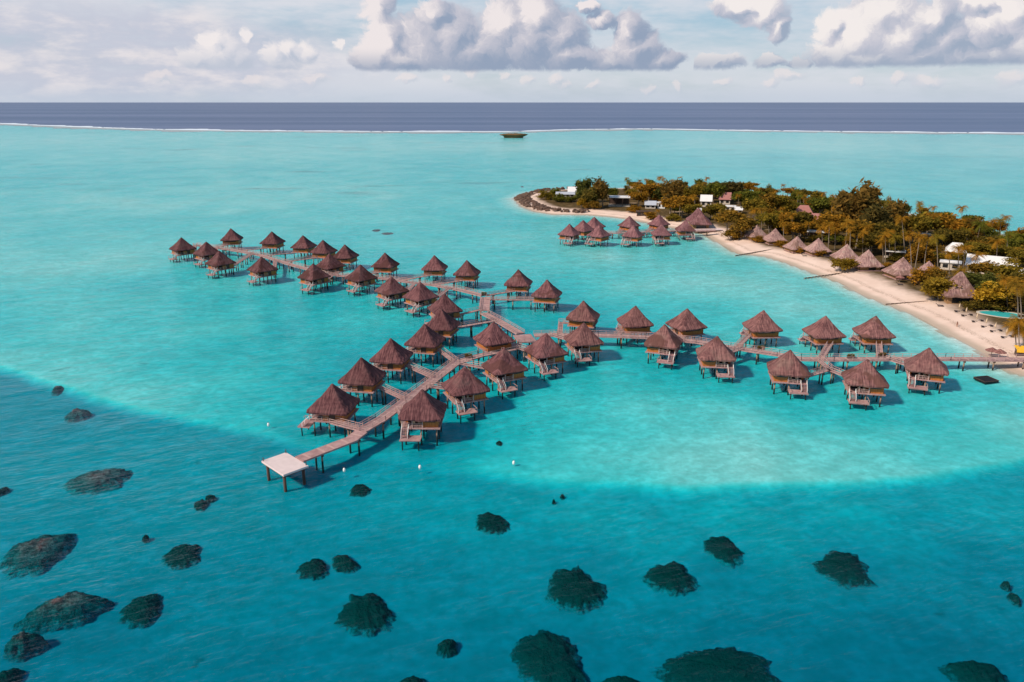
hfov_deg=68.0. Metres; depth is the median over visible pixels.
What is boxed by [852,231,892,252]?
broadleaf tree
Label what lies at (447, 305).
overwater hut
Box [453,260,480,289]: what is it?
overwater hut
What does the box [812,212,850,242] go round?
broadleaf tree
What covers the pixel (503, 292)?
footbridge
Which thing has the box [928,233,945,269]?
coconut palm
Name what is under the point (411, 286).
footbridge
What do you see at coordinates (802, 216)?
broadleaf tree
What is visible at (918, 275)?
shrub
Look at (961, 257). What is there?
shrub
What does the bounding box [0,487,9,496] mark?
coral head
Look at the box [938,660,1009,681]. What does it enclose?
coral head
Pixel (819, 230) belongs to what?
coconut palm
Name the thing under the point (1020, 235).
coconut palm
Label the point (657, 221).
overwater hut
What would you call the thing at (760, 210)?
coconut palm
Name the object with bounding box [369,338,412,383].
overwater hut
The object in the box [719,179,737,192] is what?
ironwood tree
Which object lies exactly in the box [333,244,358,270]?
overwater hut
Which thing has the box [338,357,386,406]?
overwater hut
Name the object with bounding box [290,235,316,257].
overwater hut
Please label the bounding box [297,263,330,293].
overwater hut
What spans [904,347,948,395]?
overwater hut
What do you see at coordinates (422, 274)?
footbridge
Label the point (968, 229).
coconut palm
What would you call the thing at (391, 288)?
overwater hut
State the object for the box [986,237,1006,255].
coconut palm
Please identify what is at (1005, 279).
coconut palm
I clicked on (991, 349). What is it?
thatched umbrella
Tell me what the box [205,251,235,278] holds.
overwater hut
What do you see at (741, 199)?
broadleaf tree
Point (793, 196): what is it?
shrub
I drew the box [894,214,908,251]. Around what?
coconut palm
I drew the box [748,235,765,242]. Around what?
shrub
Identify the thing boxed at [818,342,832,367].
footbridge
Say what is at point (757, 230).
beach bungalow
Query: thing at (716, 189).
broadleaf tree
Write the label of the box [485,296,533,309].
footbridge
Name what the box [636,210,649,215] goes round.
boathouse
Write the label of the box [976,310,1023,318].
swimming pool
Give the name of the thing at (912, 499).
seabed
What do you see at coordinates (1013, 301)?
ironwood tree
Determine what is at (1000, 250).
broadleaf tree
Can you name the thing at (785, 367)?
overwater hut
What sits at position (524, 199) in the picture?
rock breakwater
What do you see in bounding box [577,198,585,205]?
golden tree
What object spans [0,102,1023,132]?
ocean
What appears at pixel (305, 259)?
footbridge
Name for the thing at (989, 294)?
golden tree
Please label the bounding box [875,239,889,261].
coconut palm
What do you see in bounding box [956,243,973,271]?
coconut palm
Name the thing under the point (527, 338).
junction deck
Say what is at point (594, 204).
shrub
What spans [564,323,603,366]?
overwater hut
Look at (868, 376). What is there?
overwater hut
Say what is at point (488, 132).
reef flat
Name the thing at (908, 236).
coconut palm
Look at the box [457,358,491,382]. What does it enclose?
footbridge
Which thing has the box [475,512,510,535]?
coral head
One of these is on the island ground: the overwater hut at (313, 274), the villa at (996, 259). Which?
the villa at (996, 259)
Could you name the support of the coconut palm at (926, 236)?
on the island ground
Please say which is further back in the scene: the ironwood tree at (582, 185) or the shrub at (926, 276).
the ironwood tree at (582, 185)
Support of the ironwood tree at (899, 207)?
on the island ground
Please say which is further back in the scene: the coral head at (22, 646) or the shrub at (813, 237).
the shrub at (813, 237)
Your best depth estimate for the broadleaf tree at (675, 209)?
481.24 m
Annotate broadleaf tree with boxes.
[608,187,618,194]
[624,188,639,198]
[628,191,648,205]
[634,183,661,200]
[657,196,683,215]
[666,207,681,212]
[670,195,694,217]
[680,203,706,213]
[690,184,710,200]
[702,182,727,202]
[704,208,714,218]
[705,203,726,214]
[712,207,746,229]
[728,190,746,206]
[730,215,757,239]
[740,197,768,219]
[742,190,764,200]
[744,182,759,189]
[754,213,781,232]
[757,193,779,212]
[765,189,780,193]
[772,194,796,213]
[779,209,798,234]
[780,188,794,195]
[781,221,806,239]
[785,210,818,238]
[804,196,833,214]
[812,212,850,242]
[824,233,845,244]
[839,218,874,248]
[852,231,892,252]
[873,220,905,252]
[884,245,905,252]
[903,211,944,239]
[907,227,919,233]
[911,241,943,252]
[918,207,930,212]
[927,212,957,241]
[930,270,949,277]
[932,227,971,243]
[935,217,986,237]
[961,214,984,219]
[961,241,990,253]
[966,239,990,253]
[966,260,998,273]
[971,234,1002,244]
[974,280,1001,301]
[979,244,1012,255]
[982,227,1000,235]
[990,263,1023,275]
[992,222,1009,231]
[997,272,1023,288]
[1001,237,1023,246]
[1002,247,1023,266]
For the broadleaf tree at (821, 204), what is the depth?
452.90 m
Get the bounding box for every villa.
[556,192,574,196]
[568,187,576,193]
[644,201,656,208]
[657,201,664,208]
[700,195,712,206]
[719,192,731,203]
[725,205,735,209]
[734,207,742,212]
[795,205,812,212]
[940,259,961,269]
[945,242,966,253]
[965,253,1018,273]
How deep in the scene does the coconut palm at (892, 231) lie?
344.09 m
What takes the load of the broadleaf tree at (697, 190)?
on the island ground
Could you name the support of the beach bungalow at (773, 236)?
on the island ground
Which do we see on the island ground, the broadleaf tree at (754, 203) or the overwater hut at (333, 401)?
the broadleaf tree at (754, 203)
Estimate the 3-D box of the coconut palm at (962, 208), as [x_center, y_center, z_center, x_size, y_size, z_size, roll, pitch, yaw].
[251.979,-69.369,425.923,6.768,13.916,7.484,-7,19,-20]
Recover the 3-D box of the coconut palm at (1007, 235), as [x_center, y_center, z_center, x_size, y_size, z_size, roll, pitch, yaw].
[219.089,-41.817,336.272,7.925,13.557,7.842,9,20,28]
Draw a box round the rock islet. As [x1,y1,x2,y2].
[499,133,527,137]
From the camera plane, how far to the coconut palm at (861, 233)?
348.37 m
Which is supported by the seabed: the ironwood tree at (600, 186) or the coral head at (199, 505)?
the coral head at (199, 505)
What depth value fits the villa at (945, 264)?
321.05 m
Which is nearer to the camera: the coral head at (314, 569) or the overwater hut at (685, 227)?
the coral head at (314, 569)
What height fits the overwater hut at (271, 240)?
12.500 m
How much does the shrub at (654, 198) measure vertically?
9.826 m
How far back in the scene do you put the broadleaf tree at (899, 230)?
350.67 m
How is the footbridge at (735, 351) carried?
on the seabed
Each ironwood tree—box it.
[574,177,594,199]
[579,185,599,207]
[591,176,609,206]
[650,185,662,199]
[660,177,685,198]
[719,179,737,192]
[732,181,744,195]
[766,226,781,230]
[831,186,872,235]
[842,238,854,247]
[856,177,884,206]
[856,199,894,246]
[883,198,909,242]
[905,204,912,212]
[964,216,985,241]
[964,272,983,286]
[979,270,1000,282]
[1004,288,1023,310]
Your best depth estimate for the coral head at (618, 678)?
98.87 m
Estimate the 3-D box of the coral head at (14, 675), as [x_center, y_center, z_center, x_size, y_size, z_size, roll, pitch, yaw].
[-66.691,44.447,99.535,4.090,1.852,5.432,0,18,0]
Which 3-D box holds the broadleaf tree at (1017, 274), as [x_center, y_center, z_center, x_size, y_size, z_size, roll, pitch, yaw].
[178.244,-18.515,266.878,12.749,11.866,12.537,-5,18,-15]
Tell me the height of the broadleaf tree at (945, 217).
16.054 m
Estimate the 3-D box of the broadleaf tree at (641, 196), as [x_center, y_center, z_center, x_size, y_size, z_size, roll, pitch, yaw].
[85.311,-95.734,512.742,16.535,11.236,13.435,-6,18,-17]
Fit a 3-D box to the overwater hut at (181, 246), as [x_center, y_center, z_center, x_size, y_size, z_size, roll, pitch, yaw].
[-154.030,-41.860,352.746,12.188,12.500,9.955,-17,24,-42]
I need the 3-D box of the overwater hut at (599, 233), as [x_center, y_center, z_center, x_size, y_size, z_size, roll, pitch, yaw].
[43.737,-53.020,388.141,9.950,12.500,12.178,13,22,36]
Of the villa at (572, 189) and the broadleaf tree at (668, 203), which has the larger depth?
the villa at (572, 189)
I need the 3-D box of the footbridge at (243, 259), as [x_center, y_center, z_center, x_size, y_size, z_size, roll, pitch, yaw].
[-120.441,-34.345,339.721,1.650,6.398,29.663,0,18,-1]
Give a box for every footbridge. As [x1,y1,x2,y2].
[215,242,229,252]
[231,251,253,273]
[241,246,266,253]
[264,250,297,261]
[273,258,276,277]
[283,255,317,268]
[324,272,334,288]
[329,417,361,434]
[371,269,380,280]
[376,382,409,404]
[395,404,404,431]
[398,272,430,287]
[404,280,416,301]
[405,361,437,389]
[424,381,443,400]
[432,278,462,291]
[436,285,450,300]
[437,346,457,371]
[453,316,498,339]
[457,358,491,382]
[460,305,483,324]
[485,288,514,303]
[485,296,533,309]
[515,343,527,361]
[550,331,565,346]
[557,318,568,342]
[614,327,623,344]
[729,345,740,354]
[734,332,751,356]
[805,365,832,389]
[816,355,844,383]
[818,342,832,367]
[875,340,882,366]
[886,354,920,380]
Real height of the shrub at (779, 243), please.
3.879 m
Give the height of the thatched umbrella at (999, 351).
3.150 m
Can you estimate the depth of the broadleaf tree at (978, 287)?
266.39 m
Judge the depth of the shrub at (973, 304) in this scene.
260.87 m
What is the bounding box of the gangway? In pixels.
[295,430,366,472]
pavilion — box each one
[608,195,629,206]
[807,230,826,239]
[884,248,905,257]
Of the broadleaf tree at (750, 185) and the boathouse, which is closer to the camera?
the boathouse
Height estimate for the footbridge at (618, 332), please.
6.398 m
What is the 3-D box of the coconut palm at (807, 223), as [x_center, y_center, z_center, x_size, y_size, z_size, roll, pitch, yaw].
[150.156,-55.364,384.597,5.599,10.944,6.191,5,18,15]
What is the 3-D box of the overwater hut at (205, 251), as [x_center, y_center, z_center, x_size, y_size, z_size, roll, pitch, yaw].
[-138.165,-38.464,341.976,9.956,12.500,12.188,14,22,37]
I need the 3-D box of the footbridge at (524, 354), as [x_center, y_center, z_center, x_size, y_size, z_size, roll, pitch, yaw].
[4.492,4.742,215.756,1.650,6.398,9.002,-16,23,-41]
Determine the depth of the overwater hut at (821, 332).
221.34 m
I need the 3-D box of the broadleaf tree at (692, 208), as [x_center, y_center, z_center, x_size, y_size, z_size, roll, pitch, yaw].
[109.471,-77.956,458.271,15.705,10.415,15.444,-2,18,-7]
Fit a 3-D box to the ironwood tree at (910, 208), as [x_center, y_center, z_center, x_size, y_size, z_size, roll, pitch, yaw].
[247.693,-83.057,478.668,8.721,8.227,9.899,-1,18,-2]
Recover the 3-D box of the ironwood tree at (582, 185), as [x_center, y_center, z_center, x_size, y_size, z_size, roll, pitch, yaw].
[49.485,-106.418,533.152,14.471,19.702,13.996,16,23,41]
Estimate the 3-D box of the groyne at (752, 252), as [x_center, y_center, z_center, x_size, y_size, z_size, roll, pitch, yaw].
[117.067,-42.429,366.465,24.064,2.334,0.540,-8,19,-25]
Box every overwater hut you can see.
[168,237,196,262]
[193,242,218,267]
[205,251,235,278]
[220,228,242,250]
[247,256,278,285]
[259,231,285,254]
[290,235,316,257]
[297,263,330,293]
[297,384,359,437]
[309,240,337,262]
[316,253,345,279]
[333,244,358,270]
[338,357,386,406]
[344,264,377,296]
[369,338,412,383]
[371,253,399,279]
[374,276,409,310]
[398,389,446,450]
[402,282,438,317]
[404,324,445,366]
[421,255,447,282]
[424,294,462,323]
[426,309,459,348]
[441,366,489,423]
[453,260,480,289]
[473,322,514,360]
[481,347,527,398]
[504,269,532,298]
[524,333,568,380]
[531,280,561,312]
[558,224,580,246]
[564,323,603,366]
[566,301,599,332]
[574,220,593,240]
[584,225,610,246]
[587,217,605,236]
[615,306,653,343]
[617,216,640,230]
[620,225,643,246]
[644,324,682,369]
[647,215,669,229]
[651,224,671,245]
[665,308,707,347]
[675,220,695,241]
[696,336,736,382]
[739,310,782,347]
[767,350,810,399]
[798,316,846,353]
[841,359,888,410]
[848,316,895,352]
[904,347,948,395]
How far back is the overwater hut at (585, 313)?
238.27 m
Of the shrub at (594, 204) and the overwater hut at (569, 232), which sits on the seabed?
the overwater hut at (569, 232)
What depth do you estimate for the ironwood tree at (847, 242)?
359.16 m
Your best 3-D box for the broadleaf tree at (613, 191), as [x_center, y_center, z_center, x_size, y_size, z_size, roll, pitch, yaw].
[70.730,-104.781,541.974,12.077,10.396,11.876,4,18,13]
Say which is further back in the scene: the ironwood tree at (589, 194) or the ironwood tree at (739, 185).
the ironwood tree at (739, 185)
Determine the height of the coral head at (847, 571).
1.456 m
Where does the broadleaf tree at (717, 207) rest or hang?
on the island ground
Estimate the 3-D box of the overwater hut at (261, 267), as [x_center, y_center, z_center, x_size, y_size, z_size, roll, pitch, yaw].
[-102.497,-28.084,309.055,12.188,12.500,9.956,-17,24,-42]
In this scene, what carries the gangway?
on the seabed
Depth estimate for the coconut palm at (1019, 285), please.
245.87 m
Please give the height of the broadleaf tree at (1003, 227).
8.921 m
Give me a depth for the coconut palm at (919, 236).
318.40 m
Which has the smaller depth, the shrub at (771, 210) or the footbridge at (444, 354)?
the footbridge at (444, 354)
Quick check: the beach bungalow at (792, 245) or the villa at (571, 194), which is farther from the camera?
the villa at (571, 194)
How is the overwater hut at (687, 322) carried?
on the seabed
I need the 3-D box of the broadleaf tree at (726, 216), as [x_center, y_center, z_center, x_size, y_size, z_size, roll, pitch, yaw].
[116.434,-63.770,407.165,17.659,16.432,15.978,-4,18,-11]
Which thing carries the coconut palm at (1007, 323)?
on the island ground
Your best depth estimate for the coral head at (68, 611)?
110.74 m
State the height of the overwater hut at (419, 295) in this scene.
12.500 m
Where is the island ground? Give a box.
[512,188,1023,376]
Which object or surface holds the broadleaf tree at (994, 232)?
on the island ground
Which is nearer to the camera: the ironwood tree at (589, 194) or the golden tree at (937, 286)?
the golden tree at (937, 286)
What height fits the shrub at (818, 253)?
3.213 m
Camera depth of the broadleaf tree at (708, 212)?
459.05 m
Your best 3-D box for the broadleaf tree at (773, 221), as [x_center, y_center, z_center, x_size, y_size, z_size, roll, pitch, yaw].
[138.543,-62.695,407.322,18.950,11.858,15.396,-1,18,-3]
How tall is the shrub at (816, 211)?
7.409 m
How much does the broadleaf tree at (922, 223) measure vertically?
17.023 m
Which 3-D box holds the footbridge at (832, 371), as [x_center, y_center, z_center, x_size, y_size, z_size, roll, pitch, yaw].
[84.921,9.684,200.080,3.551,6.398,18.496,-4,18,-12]
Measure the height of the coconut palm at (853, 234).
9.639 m
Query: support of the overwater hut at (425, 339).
on the seabed
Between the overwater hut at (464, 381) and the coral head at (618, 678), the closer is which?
the coral head at (618, 678)
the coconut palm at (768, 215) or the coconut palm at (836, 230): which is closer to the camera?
the coconut palm at (836, 230)
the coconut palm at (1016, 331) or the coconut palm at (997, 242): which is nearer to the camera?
the coconut palm at (1016, 331)
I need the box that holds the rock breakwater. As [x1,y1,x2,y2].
[514,186,589,212]
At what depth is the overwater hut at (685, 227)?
402.29 m
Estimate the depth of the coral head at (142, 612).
112.14 m
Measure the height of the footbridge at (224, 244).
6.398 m
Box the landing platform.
[262,449,308,491]
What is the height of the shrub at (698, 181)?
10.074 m
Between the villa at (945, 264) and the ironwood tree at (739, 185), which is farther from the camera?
the ironwood tree at (739, 185)
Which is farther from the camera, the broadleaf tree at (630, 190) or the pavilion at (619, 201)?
the broadleaf tree at (630, 190)
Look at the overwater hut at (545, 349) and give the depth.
204.91 m
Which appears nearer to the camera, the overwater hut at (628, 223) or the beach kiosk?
the beach kiosk
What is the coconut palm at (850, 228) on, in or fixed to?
on the island ground
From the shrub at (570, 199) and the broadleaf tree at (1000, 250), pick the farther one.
the shrub at (570, 199)
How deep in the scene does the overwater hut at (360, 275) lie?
291.94 m
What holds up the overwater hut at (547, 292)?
on the seabed
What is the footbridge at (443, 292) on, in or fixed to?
on the seabed
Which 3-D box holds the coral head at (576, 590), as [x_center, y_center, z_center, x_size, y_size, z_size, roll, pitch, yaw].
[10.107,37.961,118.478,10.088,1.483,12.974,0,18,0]
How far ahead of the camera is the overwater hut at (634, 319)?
232.13 m
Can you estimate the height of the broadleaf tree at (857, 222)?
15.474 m
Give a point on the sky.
(51, 50)
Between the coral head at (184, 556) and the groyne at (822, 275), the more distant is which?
the groyne at (822, 275)
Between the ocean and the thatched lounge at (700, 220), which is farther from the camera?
the ocean
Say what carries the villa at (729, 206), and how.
on the island ground
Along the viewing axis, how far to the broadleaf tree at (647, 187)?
529.39 m
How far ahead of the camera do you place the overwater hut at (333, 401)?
167.82 m
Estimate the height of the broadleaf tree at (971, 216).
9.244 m
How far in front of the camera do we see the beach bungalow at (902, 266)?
305.50 m
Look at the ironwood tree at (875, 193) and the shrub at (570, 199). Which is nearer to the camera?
the ironwood tree at (875, 193)
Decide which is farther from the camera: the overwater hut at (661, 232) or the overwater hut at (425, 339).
the overwater hut at (661, 232)
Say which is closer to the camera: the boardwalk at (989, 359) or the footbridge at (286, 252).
the boardwalk at (989, 359)
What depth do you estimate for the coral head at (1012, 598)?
114.91 m
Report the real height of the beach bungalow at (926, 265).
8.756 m
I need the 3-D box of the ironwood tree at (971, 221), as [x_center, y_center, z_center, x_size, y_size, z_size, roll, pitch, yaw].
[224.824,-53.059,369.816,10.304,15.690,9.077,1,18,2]
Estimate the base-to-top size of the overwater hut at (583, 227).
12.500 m
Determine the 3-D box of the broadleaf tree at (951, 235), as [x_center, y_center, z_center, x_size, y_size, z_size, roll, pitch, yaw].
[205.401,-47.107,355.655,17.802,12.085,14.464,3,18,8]
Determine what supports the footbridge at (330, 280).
on the seabed
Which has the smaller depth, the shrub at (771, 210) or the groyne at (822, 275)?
the groyne at (822, 275)
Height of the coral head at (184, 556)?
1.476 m
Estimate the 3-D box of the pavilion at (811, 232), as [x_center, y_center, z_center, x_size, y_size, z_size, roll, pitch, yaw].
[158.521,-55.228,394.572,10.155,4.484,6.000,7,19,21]
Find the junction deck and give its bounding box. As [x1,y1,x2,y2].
[513,334,535,353]
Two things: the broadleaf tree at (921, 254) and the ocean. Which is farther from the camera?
the ocean
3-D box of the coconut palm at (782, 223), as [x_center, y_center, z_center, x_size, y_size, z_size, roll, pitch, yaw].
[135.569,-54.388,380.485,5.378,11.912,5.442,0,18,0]
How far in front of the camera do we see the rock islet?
1543.92 m
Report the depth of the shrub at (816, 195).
529.16 m
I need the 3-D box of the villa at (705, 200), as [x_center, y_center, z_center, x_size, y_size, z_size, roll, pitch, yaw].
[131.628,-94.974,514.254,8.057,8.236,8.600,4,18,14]
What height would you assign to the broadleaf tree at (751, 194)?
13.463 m
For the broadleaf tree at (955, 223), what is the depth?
368.44 m
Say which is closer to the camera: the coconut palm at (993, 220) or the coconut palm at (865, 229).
the coconut palm at (865, 229)
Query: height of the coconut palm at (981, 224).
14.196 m
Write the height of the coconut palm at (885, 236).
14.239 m
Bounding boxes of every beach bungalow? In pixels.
[744,225,766,240]
[762,228,787,244]
[782,236,805,252]
[803,238,831,255]
[830,244,858,258]
[853,249,884,270]
[881,257,914,279]
[909,261,947,284]
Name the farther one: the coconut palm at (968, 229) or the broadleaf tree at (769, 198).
the broadleaf tree at (769, 198)
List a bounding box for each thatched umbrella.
[985,347,996,354]
[993,349,1006,354]
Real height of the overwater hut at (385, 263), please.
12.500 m
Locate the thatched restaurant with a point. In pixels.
(954, 295)
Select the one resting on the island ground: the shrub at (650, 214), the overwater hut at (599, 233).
the shrub at (650, 214)
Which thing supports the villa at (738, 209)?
on the island ground
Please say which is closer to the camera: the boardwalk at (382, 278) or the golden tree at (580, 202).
the boardwalk at (382, 278)
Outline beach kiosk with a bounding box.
[1014,345,1023,355]
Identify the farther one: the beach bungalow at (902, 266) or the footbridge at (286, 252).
the footbridge at (286, 252)
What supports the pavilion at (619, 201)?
on the island ground
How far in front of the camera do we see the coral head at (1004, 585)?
118.10 m
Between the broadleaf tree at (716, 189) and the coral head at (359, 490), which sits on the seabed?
the coral head at (359, 490)
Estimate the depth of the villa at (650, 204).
506.67 m
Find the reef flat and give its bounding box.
[0,124,1023,134]
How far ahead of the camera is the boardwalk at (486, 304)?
263.81 m
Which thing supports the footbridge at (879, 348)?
on the seabed
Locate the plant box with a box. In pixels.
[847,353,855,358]
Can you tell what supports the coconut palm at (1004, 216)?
on the island ground
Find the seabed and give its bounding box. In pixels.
[0,125,1023,681]
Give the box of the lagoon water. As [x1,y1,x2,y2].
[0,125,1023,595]
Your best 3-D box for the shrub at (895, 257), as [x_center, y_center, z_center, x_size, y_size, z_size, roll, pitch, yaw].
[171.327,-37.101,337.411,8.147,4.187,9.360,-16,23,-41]
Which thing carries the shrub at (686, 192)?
on the island ground
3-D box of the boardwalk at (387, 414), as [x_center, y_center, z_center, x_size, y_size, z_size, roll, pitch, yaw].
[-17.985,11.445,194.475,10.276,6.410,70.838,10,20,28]
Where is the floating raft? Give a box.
[973,375,998,383]
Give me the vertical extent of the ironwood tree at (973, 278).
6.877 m
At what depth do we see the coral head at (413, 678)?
98.90 m
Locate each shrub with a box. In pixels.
[536,190,554,199]
[549,188,560,195]
[552,193,567,201]
[565,195,577,201]
[580,201,601,208]
[626,205,641,211]
[642,211,657,218]
[649,191,661,200]
[665,213,683,221]
[683,187,691,196]
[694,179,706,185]
[720,225,745,240]
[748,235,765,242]
[767,206,778,213]
[773,240,787,247]
[790,191,801,201]
[802,234,827,241]
[808,189,820,198]
[809,205,823,213]
[813,250,826,256]
[881,262,891,268]
[886,252,906,261]
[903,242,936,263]
[907,265,942,284]
[920,268,949,282]
[936,252,962,259]
[952,252,967,264]
[959,300,987,309]
[983,298,1011,311]
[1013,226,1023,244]
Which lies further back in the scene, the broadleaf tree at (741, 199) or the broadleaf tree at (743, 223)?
the broadleaf tree at (741, 199)
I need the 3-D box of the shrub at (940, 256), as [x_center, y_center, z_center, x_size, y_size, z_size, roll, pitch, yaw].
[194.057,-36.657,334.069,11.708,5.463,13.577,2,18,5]
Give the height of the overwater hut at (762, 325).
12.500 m
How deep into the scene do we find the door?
167.27 m
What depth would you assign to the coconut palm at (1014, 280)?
249.42 m
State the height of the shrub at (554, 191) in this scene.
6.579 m
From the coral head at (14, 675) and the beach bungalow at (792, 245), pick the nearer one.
the coral head at (14, 675)
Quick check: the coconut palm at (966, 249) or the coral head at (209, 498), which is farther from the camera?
the coconut palm at (966, 249)
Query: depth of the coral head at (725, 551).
126.57 m
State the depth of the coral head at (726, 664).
101.15 m
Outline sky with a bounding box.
[0,0,1023,101]
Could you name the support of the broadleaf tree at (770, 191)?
on the island ground
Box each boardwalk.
[194,242,484,303]
[355,340,521,438]
[479,296,490,318]
[480,309,524,337]
[533,330,1023,371]
[605,228,714,238]
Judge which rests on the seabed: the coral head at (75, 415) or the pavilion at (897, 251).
the coral head at (75, 415)
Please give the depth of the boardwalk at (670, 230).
412.79 m
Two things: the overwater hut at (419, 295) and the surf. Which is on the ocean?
the surf
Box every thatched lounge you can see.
[686,208,709,225]
[689,213,711,228]
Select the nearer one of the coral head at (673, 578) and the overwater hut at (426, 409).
the coral head at (673, 578)
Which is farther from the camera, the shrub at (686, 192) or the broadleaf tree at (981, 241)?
the shrub at (686, 192)
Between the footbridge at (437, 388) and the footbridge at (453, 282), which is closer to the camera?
the footbridge at (437, 388)
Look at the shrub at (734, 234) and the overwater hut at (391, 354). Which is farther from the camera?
the shrub at (734, 234)
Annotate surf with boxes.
[0,123,1023,132]
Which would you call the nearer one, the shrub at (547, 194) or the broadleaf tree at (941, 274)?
the broadleaf tree at (941, 274)
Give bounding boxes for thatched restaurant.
[937,272,974,303]
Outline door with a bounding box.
[329,415,334,420]
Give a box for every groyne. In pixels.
[735,249,770,255]
[804,272,844,278]
[885,301,923,304]
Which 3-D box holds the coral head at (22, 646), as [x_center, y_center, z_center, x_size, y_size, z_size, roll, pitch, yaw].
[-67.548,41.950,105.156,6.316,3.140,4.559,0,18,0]
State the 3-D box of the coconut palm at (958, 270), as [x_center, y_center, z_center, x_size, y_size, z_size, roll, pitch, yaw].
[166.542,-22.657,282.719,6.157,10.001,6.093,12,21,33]
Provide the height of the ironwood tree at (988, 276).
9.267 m
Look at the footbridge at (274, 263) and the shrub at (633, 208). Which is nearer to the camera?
the footbridge at (274, 263)
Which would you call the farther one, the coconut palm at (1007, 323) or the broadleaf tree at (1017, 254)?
the broadleaf tree at (1017, 254)
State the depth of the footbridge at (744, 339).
223.50 m
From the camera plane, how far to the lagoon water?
847.62 m
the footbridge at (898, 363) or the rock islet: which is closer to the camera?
the footbridge at (898, 363)
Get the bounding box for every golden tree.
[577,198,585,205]
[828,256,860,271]
[920,276,962,299]
[969,281,1016,306]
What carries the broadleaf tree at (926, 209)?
on the island ground
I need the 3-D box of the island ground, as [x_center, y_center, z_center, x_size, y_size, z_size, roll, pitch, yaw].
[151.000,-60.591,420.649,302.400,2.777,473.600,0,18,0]
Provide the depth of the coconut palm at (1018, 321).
214.69 m
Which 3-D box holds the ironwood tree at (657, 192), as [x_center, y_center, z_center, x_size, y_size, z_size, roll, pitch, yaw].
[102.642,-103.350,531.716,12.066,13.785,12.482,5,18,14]
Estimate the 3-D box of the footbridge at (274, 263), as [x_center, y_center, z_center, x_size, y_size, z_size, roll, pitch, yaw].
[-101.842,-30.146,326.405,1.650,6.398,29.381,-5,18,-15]
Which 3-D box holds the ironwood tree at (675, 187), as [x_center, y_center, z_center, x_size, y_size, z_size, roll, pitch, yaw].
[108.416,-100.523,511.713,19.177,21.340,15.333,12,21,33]
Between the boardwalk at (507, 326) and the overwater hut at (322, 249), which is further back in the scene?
the overwater hut at (322, 249)
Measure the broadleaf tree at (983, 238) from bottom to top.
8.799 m
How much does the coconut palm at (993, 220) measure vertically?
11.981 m
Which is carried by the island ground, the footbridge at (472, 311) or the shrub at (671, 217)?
the shrub at (671, 217)
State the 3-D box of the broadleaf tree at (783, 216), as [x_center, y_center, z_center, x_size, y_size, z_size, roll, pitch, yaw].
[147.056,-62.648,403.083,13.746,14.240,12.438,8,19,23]
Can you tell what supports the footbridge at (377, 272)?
on the seabed
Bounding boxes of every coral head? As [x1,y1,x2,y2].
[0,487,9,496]
[0,533,76,580]
[0,668,26,681]
[3,631,50,662]
[12,590,114,634]
[51,386,63,395]
[62,468,133,496]
[64,408,91,423]
[118,593,163,629]
[141,535,149,543]
[161,544,201,570]
[193,499,208,511]
[205,494,216,503]
[295,558,329,580]
[331,555,360,573]
[334,593,396,638]
[349,484,371,496]
[400,675,425,681]
[435,639,457,658]
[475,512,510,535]
[509,629,589,681]
[545,565,607,614]
[602,675,639,681]
[642,561,699,596]
[651,646,780,681]
[703,536,744,568]
[812,550,877,589]
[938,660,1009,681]
[1000,581,1010,591]
[1006,592,1021,606]
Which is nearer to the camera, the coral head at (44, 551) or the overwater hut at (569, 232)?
the coral head at (44, 551)
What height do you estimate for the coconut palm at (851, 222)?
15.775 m
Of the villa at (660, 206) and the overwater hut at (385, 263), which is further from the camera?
the villa at (660, 206)
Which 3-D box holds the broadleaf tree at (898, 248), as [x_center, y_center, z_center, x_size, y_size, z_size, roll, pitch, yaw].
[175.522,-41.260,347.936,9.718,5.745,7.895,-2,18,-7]
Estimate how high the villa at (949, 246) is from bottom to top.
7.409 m
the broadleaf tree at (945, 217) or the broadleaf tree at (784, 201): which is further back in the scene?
the broadleaf tree at (784, 201)
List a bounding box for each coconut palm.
[757,207,766,228]
[763,212,773,230]
[779,220,787,236]
[786,213,797,238]
[804,220,814,241]
[816,224,828,241]
[824,220,835,248]
[831,227,840,250]
[840,220,854,243]
[844,233,856,245]
[846,224,856,247]
[857,224,871,250]
[857,230,868,253]
[860,222,874,249]
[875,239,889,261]
[878,232,892,262]
[881,228,895,255]
[889,232,903,252]
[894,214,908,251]
[901,230,917,265]
[912,232,928,268]
[922,235,933,263]
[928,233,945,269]
[942,249,956,277]
[949,244,965,269]
[951,266,968,275]
[955,205,968,212]
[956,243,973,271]
[960,228,973,238]
[969,251,987,262]
[971,219,989,233]
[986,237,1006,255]
[987,218,1000,226]
[995,217,1007,230]
[995,273,1015,310]
[999,214,1011,230]
[1000,231,1017,256]
[1002,319,1023,350]
[1006,276,1023,316]
[1006,314,1023,346]
[1007,280,1023,318]
[1011,231,1023,244]
[1011,323,1023,345]
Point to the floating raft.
(986, 379)
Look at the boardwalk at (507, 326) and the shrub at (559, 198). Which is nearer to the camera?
the boardwalk at (507, 326)
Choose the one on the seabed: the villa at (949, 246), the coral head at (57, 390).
the coral head at (57, 390)
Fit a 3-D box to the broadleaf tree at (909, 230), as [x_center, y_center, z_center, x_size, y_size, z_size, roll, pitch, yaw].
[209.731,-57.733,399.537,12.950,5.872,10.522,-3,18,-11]
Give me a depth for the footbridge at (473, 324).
240.68 m
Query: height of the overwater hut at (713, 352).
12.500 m
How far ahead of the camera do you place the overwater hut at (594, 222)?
413.38 m
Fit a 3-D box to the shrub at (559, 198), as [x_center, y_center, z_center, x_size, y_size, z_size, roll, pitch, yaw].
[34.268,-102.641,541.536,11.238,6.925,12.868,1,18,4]
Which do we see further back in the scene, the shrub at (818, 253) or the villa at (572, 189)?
the villa at (572, 189)

